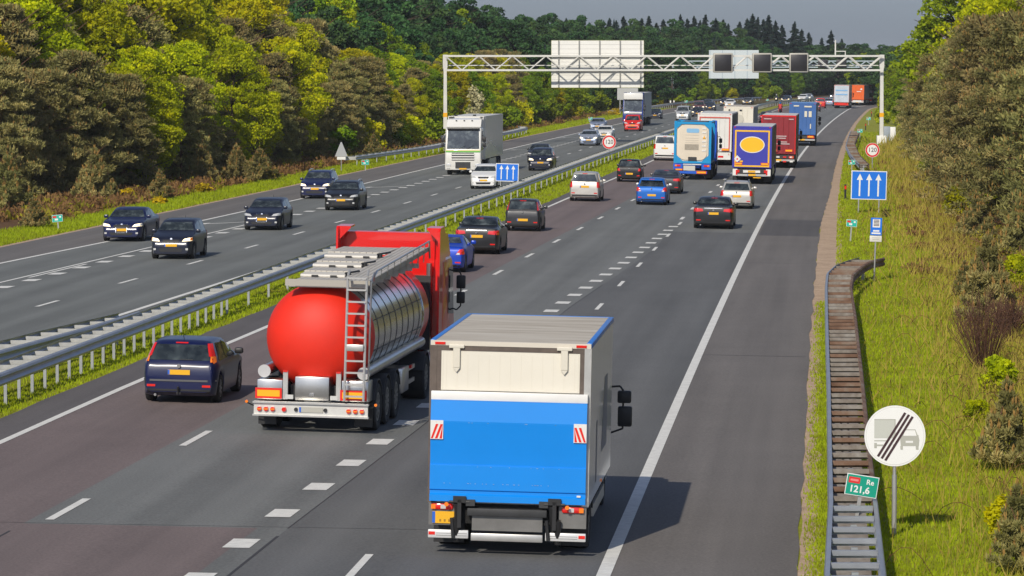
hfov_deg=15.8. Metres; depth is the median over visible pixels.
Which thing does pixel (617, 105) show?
wood edge bush
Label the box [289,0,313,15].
broadleaf tree
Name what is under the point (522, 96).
broadleaf tree
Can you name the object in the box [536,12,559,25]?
broadleaf tree
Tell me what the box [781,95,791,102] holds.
hatchback
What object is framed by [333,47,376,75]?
broadleaf tree
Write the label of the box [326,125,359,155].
wood edge bush
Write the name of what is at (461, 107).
pine tree
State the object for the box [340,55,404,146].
pine tree
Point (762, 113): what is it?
hatchback
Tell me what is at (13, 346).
crash barrier
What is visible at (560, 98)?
broadleaf tree
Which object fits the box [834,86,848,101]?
rear doors
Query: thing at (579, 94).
broadleaf tree
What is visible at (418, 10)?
broadleaf tree
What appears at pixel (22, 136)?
pine tree
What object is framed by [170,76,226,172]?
pine tree
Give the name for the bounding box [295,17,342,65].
pine tree
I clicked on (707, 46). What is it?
broadleaf tree
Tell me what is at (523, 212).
hatchback
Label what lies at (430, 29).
broadleaf tree
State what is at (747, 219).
road lane
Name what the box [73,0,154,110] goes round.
broadleaf tree
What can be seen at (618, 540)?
road markings
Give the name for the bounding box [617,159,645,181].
hatchback
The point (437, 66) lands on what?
broadleaf tree
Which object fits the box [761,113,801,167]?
lorry
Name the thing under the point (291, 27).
pine tree
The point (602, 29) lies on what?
broadleaf tree
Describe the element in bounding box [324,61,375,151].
pine tree
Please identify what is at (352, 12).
broadleaf tree
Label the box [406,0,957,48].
sky
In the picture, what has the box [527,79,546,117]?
pine tree
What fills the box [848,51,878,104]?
broadleaf tree
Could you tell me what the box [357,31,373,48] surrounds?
broadleaf tree
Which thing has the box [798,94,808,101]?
hatchback
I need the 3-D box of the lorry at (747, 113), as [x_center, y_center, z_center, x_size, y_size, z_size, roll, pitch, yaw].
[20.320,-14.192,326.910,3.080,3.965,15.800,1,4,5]
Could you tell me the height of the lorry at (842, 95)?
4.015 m
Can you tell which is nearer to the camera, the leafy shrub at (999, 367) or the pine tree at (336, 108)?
the leafy shrub at (999, 367)
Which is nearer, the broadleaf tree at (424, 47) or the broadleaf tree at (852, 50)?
the broadleaf tree at (424, 47)
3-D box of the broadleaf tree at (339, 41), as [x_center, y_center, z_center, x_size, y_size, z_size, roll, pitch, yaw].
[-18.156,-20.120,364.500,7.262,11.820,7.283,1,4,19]
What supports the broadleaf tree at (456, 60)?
on the ground at (758, 101)
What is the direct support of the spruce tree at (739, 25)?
on the ground at (758, 101)
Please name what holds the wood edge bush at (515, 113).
on the heath
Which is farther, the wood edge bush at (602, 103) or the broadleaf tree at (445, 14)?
the wood edge bush at (602, 103)
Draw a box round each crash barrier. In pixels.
[0,97,828,403]
[0,311,140,360]
[345,126,527,163]
[608,97,760,113]
[824,257,885,575]
[845,131,868,170]
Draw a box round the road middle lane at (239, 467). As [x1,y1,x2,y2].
[27,105,833,528]
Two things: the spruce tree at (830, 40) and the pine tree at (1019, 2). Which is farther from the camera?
the spruce tree at (830, 40)
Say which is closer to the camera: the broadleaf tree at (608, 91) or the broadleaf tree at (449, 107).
the broadleaf tree at (449, 107)
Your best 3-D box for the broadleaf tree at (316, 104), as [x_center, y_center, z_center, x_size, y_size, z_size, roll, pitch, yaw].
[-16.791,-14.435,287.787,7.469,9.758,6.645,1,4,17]
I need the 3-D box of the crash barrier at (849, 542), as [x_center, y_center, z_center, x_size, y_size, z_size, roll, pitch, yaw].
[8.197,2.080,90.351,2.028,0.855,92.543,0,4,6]
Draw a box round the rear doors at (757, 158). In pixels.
[733,128,770,167]
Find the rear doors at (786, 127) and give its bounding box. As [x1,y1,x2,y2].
[762,116,794,153]
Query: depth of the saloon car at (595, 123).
422.44 m
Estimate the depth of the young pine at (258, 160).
241.42 m
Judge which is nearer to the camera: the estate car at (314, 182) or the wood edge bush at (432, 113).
the estate car at (314, 182)
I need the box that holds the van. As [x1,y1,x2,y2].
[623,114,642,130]
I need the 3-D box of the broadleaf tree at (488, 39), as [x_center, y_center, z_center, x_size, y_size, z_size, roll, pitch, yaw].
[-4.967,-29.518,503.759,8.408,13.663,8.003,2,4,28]
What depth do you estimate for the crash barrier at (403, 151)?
299.37 m
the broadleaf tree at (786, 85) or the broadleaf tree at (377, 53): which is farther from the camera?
the broadleaf tree at (786, 85)
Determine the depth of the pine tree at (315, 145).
292.15 m
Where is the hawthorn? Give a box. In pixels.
[464,85,485,113]
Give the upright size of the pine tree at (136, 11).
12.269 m
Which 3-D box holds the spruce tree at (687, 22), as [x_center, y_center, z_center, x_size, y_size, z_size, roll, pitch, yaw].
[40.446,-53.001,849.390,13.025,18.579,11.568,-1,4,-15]
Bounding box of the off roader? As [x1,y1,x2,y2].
[692,101,705,110]
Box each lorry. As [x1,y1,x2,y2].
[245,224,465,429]
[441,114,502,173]
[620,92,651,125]
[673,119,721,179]
[698,111,737,164]
[724,105,760,122]
[732,123,780,183]
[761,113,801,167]
[789,102,820,145]
[834,84,853,107]
[852,84,869,104]
[859,86,876,104]
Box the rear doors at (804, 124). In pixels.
[790,104,815,134]
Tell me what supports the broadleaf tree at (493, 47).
on the ground at (758, 101)
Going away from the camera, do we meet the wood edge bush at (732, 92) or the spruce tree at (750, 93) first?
the wood edge bush at (732, 92)
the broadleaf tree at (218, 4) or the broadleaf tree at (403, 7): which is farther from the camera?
the broadleaf tree at (403, 7)
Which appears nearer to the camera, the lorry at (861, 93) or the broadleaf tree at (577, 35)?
the broadleaf tree at (577, 35)
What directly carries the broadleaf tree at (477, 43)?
on the ground at (758, 101)
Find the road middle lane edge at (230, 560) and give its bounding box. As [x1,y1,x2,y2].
[199,528,286,575]
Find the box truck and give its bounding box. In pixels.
[427,313,631,546]
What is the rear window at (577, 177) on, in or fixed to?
in the people carrier at (586, 184)
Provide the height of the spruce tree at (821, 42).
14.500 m
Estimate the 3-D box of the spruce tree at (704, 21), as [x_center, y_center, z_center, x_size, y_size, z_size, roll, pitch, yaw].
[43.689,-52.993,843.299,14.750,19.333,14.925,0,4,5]
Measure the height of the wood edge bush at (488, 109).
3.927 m
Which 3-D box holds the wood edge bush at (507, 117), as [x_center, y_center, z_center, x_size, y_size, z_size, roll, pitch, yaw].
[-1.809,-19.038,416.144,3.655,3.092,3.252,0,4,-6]
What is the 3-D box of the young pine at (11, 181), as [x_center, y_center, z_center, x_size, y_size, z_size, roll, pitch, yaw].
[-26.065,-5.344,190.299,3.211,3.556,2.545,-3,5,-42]
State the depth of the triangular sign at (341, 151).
262.99 m
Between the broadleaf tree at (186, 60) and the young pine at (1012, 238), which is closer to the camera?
the young pine at (1012, 238)
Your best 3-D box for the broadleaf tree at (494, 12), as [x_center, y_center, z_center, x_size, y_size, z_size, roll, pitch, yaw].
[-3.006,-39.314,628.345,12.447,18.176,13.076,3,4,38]
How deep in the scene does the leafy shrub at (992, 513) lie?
60.93 m
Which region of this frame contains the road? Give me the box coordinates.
[0,99,815,340]
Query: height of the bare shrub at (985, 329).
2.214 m
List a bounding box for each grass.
[796,300,827,575]
[836,131,1023,575]
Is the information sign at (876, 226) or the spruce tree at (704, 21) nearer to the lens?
the information sign at (876, 226)
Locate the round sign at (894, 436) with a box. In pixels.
[864,405,924,535]
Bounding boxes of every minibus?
[653,134,676,159]
[675,106,690,119]
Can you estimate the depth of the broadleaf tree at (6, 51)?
214.03 m
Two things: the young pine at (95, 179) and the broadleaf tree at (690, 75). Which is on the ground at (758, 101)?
the broadleaf tree at (690, 75)
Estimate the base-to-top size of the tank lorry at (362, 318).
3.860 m
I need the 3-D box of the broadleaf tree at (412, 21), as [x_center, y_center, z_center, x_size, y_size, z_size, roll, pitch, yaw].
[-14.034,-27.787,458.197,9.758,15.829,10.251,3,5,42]
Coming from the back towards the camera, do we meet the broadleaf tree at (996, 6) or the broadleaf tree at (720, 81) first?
the broadleaf tree at (720, 81)
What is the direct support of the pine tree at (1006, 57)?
on the right heath
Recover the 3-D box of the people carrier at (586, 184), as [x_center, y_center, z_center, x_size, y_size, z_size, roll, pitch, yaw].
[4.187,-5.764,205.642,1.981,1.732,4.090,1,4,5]
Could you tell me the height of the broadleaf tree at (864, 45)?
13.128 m
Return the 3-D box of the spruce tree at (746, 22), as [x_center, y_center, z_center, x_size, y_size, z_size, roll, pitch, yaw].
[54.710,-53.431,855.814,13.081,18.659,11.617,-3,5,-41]
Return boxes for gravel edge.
[0,103,718,246]
[797,107,875,575]
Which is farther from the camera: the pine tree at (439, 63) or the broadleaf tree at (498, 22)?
the broadleaf tree at (498, 22)
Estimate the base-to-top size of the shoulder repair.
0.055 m
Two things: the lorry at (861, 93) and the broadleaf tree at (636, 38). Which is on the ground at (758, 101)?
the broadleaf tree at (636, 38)
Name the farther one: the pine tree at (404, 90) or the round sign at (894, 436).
the pine tree at (404, 90)
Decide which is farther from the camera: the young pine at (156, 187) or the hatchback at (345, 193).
the young pine at (156, 187)
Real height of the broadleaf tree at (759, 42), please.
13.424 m
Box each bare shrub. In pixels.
[947,285,1016,367]
[990,292,1023,340]
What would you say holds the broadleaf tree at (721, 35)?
on the ground at (758, 101)
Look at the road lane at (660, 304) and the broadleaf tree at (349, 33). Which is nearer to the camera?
the road lane at (660, 304)
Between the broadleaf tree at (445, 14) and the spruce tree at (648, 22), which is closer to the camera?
the broadleaf tree at (445, 14)
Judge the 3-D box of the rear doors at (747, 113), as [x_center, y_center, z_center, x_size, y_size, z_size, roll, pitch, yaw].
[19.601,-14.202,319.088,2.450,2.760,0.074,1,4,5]
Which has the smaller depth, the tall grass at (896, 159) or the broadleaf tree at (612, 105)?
the tall grass at (896, 159)
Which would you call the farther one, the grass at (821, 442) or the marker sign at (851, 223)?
the marker sign at (851, 223)
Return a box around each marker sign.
[52,214,62,228]
[362,160,368,170]
[844,473,878,515]
[846,219,856,240]
[848,160,854,170]
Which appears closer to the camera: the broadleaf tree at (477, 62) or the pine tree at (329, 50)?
the pine tree at (329, 50)
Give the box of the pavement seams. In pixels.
[0,144,819,575]
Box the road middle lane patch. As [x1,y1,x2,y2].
[0,523,256,575]
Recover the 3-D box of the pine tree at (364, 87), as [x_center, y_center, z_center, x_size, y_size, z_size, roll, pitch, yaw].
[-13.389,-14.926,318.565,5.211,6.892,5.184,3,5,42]
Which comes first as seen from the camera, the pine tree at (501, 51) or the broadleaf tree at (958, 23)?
the broadleaf tree at (958, 23)
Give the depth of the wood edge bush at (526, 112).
439.25 m
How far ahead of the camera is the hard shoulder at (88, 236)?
203.52 m
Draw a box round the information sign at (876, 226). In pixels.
[870,218,881,280]
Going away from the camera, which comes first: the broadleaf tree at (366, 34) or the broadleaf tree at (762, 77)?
the broadleaf tree at (366, 34)
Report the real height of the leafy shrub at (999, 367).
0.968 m
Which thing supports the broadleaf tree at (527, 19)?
on the ground at (758, 101)
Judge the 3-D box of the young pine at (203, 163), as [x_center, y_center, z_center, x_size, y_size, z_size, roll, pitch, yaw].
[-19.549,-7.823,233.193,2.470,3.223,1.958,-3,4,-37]
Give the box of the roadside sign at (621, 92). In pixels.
[617,88,637,107]
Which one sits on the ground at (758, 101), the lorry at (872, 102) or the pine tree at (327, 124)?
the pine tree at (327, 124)
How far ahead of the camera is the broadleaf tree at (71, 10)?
240.72 m
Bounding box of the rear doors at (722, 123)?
[698,114,730,150]
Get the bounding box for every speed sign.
[602,135,615,159]
[865,143,879,167]
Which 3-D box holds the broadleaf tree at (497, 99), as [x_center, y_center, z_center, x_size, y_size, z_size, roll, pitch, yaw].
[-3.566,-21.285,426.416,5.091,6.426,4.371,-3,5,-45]
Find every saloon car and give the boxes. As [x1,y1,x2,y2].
[103,205,159,240]
[455,216,508,253]
[526,144,550,162]
[578,129,600,145]
[589,118,606,128]
[595,125,614,137]
[650,109,662,118]
[691,107,704,116]
[693,196,738,228]
[724,99,735,105]
[742,97,753,104]
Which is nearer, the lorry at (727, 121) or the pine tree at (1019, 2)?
the pine tree at (1019, 2)
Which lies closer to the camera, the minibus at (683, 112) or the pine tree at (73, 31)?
the pine tree at (73, 31)
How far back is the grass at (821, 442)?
73.08 m
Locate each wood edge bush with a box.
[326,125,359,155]
[358,116,386,147]
[386,117,412,146]
[402,115,426,143]
[418,117,445,142]
[421,109,447,137]
[480,101,495,113]
[495,106,511,128]
[503,106,522,127]
[510,100,533,126]
[530,106,541,124]
[538,96,561,122]
[562,101,583,116]
[572,93,596,114]
[591,92,611,111]
[613,100,622,108]
[652,94,663,104]
[668,93,684,101]
[681,87,696,101]
[702,83,721,98]
[724,87,738,97]
[753,87,768,98]
[768,85,781,97]
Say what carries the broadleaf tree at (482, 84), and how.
on the ground at (758, 101)
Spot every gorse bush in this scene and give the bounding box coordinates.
[119,188,138,195]
[151,196,168,203]
[193,183,213,191]
[608,108,619,114]
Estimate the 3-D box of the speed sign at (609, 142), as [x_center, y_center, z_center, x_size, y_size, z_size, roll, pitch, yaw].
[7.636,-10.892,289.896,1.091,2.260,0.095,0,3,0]
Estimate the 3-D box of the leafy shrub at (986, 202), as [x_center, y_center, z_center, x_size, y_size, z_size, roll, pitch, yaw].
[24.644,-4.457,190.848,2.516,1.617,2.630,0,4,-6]
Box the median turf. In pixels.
[0,104,788,417]
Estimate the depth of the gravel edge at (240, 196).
207.48 m
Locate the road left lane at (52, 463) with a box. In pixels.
[0,107,788,534]
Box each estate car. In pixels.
[300,168,338,197]
[720,179,756,208]
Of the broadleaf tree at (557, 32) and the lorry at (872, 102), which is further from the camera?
the lorry at (872, 102)
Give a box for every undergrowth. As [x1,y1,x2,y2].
[1,107,619,220]
[913,159,1023,352]
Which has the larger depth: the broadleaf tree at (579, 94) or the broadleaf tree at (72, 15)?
the broadleaf tree at (579, 94)
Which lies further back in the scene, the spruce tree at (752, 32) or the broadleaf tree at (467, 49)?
the spruce tree at (752, 32)
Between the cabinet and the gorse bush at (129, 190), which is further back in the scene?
the cabinet
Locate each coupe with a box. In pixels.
[448,234,475,271]
[650,169,684,193]
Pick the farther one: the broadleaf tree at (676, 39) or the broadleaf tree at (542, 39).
the broadleaf tree at (676, 39)
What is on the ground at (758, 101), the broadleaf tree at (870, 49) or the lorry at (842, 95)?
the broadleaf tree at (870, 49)
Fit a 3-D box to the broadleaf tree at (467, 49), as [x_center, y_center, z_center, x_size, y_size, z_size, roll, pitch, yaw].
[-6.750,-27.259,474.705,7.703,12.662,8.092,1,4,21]
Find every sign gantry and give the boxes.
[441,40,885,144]
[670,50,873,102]
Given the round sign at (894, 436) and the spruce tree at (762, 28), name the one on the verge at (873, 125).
the round sign at (894, 436)
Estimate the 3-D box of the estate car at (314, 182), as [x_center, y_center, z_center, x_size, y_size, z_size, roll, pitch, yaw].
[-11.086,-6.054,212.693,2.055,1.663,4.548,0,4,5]
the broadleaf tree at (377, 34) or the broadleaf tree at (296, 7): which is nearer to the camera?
the broadleaf tree at (296, 7)
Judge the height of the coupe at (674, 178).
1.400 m
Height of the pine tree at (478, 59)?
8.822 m
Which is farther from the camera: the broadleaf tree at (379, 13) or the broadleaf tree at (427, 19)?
the broadleaf tree at (427, 19)
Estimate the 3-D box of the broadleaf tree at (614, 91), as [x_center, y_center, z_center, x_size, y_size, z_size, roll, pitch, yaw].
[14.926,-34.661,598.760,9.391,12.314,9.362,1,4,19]
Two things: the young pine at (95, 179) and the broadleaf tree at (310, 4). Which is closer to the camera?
the young pine at (95, 179)
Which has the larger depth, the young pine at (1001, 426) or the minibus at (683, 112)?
the minibus at (683, 112)
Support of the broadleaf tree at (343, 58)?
on the ground at (758, 101)
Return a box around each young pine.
[0,150,38,208]
[18,195,50,226]
[70,145,120,197]
[144,169,173,196]
[184,141,219,181]
[220,142,255,181]
[244,147,280,179]
[362,132,382,158]
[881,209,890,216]
[950,257,972,295]
[952,189,997,236]
[952,228,1023,324]
[967,373,1023,468]
[985,478,1023,572]
[995,193,1023,253]
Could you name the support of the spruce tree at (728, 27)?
on the ground at (758, 101)
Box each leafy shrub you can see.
[874,108,890,123]
[892,115,900,124]
[942,186,970,215]
[963,399,989,421]
[965,193,1003,211]
[977,354,1018,392]
[983,493,1023,541]
[1001,254,1023,286]
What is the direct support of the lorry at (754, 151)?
on the road lane at (747, 219)
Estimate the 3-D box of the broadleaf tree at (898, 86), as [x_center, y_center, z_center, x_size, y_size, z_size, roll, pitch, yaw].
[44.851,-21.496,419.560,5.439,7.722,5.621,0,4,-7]
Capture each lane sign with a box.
[496,163,518,192]
[851,170,886,212]
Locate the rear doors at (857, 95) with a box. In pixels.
[852,86,863,99]
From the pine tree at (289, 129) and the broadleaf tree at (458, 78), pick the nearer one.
the pine tree at (289, 129)
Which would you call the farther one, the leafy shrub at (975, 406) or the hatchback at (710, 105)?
the hatchback at (710, 105)
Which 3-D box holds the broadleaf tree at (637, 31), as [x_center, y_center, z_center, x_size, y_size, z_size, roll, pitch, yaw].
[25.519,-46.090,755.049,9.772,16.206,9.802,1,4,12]
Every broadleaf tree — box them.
[0,0,105,190]
[0,21,15,60]
[3,0,76,66]
[54,0,104,61]
[57,0,124,56]
[61,0,83,12]
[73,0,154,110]
[91,63,186,180]
[103,44,186,176]
[116,0,161,47]
[132,0,210,73]
[142,0,232,116]
[155,39,231,164]
[166,0,245,121]
[206,35,283,165]
[207,13,255,104]
[210,0,258,42]
[214,0,328,102]
[245,65,284,156]
[263,0,315,61]
[270,41,334,156]
[280,15,331,83]
[284,9,301,20]
[287,11,294,22]
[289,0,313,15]
[289,0,314,18]
[300,0,357,28]
[304,0,362,28]
[308,5,369,49]
[325,25,346,55]
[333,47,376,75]
[337,56,353,61]
[348,0,381,26]
[356,19,411,64]
[357,0,382,21]
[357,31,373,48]
[358,0,387,25]
[364,46,398,87]
[371,73,402,111]
[371,85,402,133]
[375,21,415,58]
[376,0,424,28]
[377,0,404,25]
[379,12,434,63]
[383,53,412,86]
[387,83,408,137]
[396,0,437,31]
[399,61,422,84]
[403,54,428,72]
[404,78,442,115]
[406,77,436,121]
[407,0,447,33]
[407,11,416,24]
[409,24,439,59]
[418,41,434,59]
[420,0,456,28]
[421,17,465,54]
[426,68,462,115]
[427,63,443,72]
[431,34,458,58]
[432,39,441,55]
[433,2,464,29]
[435,52,479,82]
[435,89,453,118]
[439,67,474,114]
[445,0,508,42]
[447,28,473,54]
[448,8,472,28]
[458,29,491,50]
[459,28,487,53]
[462,68,494,113]
[463,22,492,49]
[464,53,492,76]
[479,4,507,18]
[481,76,500,113]
[483,12,507,49]
[484,88,496,109]
[486,73,514,109]
[488,18,513,50]
[490,43,499,49]
[490,53,515,73]
[491,19,550,73]
[495,16,510,27]
[495,72,527,102]
[497,64,511,74]
[513,18,527,29]
[515,14,532,26]
[519,76,539,107]
[521,57,536,79]
[523,75,548,116]
[525,21,557,62]
[529,67,560,103]
[532,14,560,28]
[535,34,552,67]
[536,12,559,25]
[542,78,565,109]
[545,28,568,39]
[552,21,571,34]
[556,35,566,39]
[560,88,575,115]
[562,88,583,110]
[566,19,585,32]
[567,31,593,39]
[569,14,598,33]
[581,88,589,108]
[582,25,610,39]
[582,88,598,107]
[589,88,603,99]
[594,19,614,34]
[594,37,616,99]
[600,88,612,105]
[609,33,621,39]
[609,96,622,107]
[610,30,634,39]
[619,18,646,42]
[622,24,646,39]
[623,39,648,91]
[632,36,645,43]
[638,42,675,104]
[640,29,666,49]
[645,26,660,36]
[652,44,697,105]
[659,18,688,41]
[661,27,690,43]
[667,75,681,99]
[668,41,697,75]
[671,37,693,59]
[680,37,704,59]
[680,71,699,96]
[684,42,707,86]
[687,24,722,60]
[687,26,703,40]
[694,71,711,99]
[700,40,715,68]
[704,77,724,95]
[707,42,739,94]
[710,20,729,41]
[714,31,725,48]
[714,78,728,97]
[720,36,738,48]
[722,27,749,43]
[725,78,742,91]
[732,78,755,97]
[736,36,760,96]
[739,43,760,97]
[751,39,765,49]
[752,73,771,95]
[759,44,779,85]
[763,63,788,94]
[773,47,790,84]
[774,62,791,96]
[786,52,796,93]
[786,73,804,95]
[796,64,818,93]
[803,45,833,79]
[804,50,833,94]
[813,49,836,94]
[815,44,826,52]
[825,42,851,87]
[832,43,867,84]
[844,53,866,84]
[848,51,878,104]
[860,43,868,50]
[864,48,876,51]
[866,52,898,98]
[875,66,904,103]
[877,44,888,48]
[879,70,904,120]
[883,45,902,53]
[884,67,907,121]
[889,0,965,116]
[921,0,987,90]
[931,17,964,79]
[957,0,1023,155]
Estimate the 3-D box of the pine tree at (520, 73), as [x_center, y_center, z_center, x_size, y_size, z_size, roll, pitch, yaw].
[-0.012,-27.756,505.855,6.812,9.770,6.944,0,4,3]
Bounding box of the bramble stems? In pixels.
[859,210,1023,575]
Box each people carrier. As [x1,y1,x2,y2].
[527,147,555,170]
[570,170,605,200]
[815,98,826,107]
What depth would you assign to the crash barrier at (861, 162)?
298.99 m
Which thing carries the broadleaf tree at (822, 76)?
on the ground at (758, 101)
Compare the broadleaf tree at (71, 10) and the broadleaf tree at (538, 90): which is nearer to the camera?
the broadleaf tree at (71, 10)
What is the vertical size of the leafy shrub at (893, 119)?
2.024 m
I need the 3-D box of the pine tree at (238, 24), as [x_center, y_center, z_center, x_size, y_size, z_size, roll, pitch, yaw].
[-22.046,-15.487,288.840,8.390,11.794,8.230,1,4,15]
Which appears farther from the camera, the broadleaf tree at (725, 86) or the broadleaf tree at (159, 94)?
the broadleaf tree at (725, 86)
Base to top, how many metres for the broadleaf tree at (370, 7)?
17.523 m
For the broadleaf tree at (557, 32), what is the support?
on the ground at (758, 101)
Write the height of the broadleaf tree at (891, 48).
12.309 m
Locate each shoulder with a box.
[0,99,792,262]
[0,106,788,439]
[611,104,876,575]
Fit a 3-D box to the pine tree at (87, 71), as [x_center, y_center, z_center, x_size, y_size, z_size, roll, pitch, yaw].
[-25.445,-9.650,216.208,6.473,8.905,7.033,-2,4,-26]
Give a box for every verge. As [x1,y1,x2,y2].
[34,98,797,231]
[797,107,1023,575]
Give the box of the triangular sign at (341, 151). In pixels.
[335,142,346,170]
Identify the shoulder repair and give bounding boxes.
[759,219,820,235]
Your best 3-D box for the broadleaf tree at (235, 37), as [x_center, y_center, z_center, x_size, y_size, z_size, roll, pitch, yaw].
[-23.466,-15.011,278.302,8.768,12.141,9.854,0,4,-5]
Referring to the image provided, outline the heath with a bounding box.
[0,96,828,229]
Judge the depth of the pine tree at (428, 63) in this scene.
411.70 m
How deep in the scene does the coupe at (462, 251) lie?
135.04 m
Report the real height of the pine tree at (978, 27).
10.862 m
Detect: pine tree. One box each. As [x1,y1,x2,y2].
[0,1,61,176]
[0,55,49,195]
[0,68,65,195]
[25,25,74,146]
[28,68,92,193]
[42,47,139,184]
[56,19,87,43]
[64,84,128,184]
[75,0,139,173]
[94,72,165,184]
[119,39,172,168]
[123,4,172,63]
[153,20,175,48]
[156,74,211,177]
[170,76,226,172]
[211,79,240,169]
[213,34,279,140]
[217,16,261,59]
[217,67,262,165]
[249,23,286,53]
[250,51,309,157]
[254,78,303,161]
[268,11,300,84]
[283,23,296,70]
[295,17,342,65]
[296,84,328,158]
[297,28,333,80]
[305,83,336,155]
[312,82,351,151]
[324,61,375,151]
[324,80,364,151]
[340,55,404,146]
[353,76,389,146]
[396,83,419,129]
[399,66,439,114]
[418,60,434,65]
[428,60,448,71]
[438,72,470,114]
[470,57,488,76]
[475,50,500,76]
[489,49,516,73]
[498,74,528,108]
[507,53,519,76]
[508,51,529,81]
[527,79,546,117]
[891,70,909,134]
[895,51,959,160]
[895,87,920,149]
[900,78,912,139]
[908,42,952,170]
[910,11,1012,200]
[913,27,977,183]
[938,7,1023,218]
[969,0,1023,195]
[986,7,1023,225]
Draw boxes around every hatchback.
[144,335,242,401]
[151,215,206,258]
[244,195,292,229]
[324,179,366,209]
[469,163,501,188]
[505,197,547,230]
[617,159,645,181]
[636,177,671,204]
[705,102,715,110]
[720,98,729,105]
[759,111,771,121]
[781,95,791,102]
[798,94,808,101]
[825,98,834,105]
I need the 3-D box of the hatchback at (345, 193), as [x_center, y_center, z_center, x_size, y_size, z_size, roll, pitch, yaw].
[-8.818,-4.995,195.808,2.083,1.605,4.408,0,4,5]
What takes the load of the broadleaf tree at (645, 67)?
on the ground at (758, 101)
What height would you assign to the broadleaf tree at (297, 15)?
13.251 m
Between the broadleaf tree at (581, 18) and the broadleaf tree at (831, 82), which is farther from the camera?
the broadleaf tree at (831, 82)
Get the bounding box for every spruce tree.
[542,43,550,68]
[607,18,611,32]
[617,16,627,31]
[644,16,653,30]
[659,19,666,32]
[684,18,689,28]
[689,16,698,27]
[695,42,706,99]
[697,18,719,96]
[702,14,711,33]
[704,36,724,97]
[725,23,732,39]
[735,21,741,35]
[740,13,760,96]
[741,15,790,95]
[742,18,749,29]
[746,43,762,96]
[755,17,761,40]
[758,19,765,44]
[771,20,800,96]
[778,25,812,96]
[787,21,820,94]
[799,29,825,94]
[804,32,833,94]
[819,37,833,92]
[825,30,837,91]
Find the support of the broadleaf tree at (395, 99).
on the ground at (758, 101)
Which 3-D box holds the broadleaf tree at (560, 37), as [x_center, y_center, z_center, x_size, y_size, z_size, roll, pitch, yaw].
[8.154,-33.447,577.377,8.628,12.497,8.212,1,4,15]
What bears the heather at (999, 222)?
on the ground at (758, 101)
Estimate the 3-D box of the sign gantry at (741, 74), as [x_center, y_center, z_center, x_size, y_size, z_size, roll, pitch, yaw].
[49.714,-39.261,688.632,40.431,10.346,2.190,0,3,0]
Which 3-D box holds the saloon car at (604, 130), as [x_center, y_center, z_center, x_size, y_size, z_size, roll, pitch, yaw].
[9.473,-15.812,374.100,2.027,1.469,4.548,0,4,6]
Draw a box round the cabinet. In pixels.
[883,126,895,140]
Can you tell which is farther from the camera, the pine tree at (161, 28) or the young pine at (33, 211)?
the pine tree at (161, 28)
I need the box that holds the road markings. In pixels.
[0,104,873,575]
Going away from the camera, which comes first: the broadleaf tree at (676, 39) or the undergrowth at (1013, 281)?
the undergrowth at (1013, 281)
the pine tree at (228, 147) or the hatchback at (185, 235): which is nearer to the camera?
the hatchback at (185, 235)
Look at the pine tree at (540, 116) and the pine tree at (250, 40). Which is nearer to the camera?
the pine tree at (250, 40)
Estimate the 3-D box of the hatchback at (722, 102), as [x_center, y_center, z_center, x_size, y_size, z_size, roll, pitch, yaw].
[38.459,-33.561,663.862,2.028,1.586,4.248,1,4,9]
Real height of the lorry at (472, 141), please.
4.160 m
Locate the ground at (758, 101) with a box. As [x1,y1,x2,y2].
[38,94,1022,299]
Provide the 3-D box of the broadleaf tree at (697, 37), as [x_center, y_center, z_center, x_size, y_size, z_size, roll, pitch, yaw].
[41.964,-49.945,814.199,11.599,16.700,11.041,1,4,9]
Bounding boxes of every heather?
[0,107,622,221]
[876,150,1004,277]
[900,133,1023,355]
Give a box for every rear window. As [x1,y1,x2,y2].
[573,174,596,181]
[656,137,673,142]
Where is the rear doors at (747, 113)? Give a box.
[724,108,752,122]
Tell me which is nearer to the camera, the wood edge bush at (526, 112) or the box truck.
the box truck

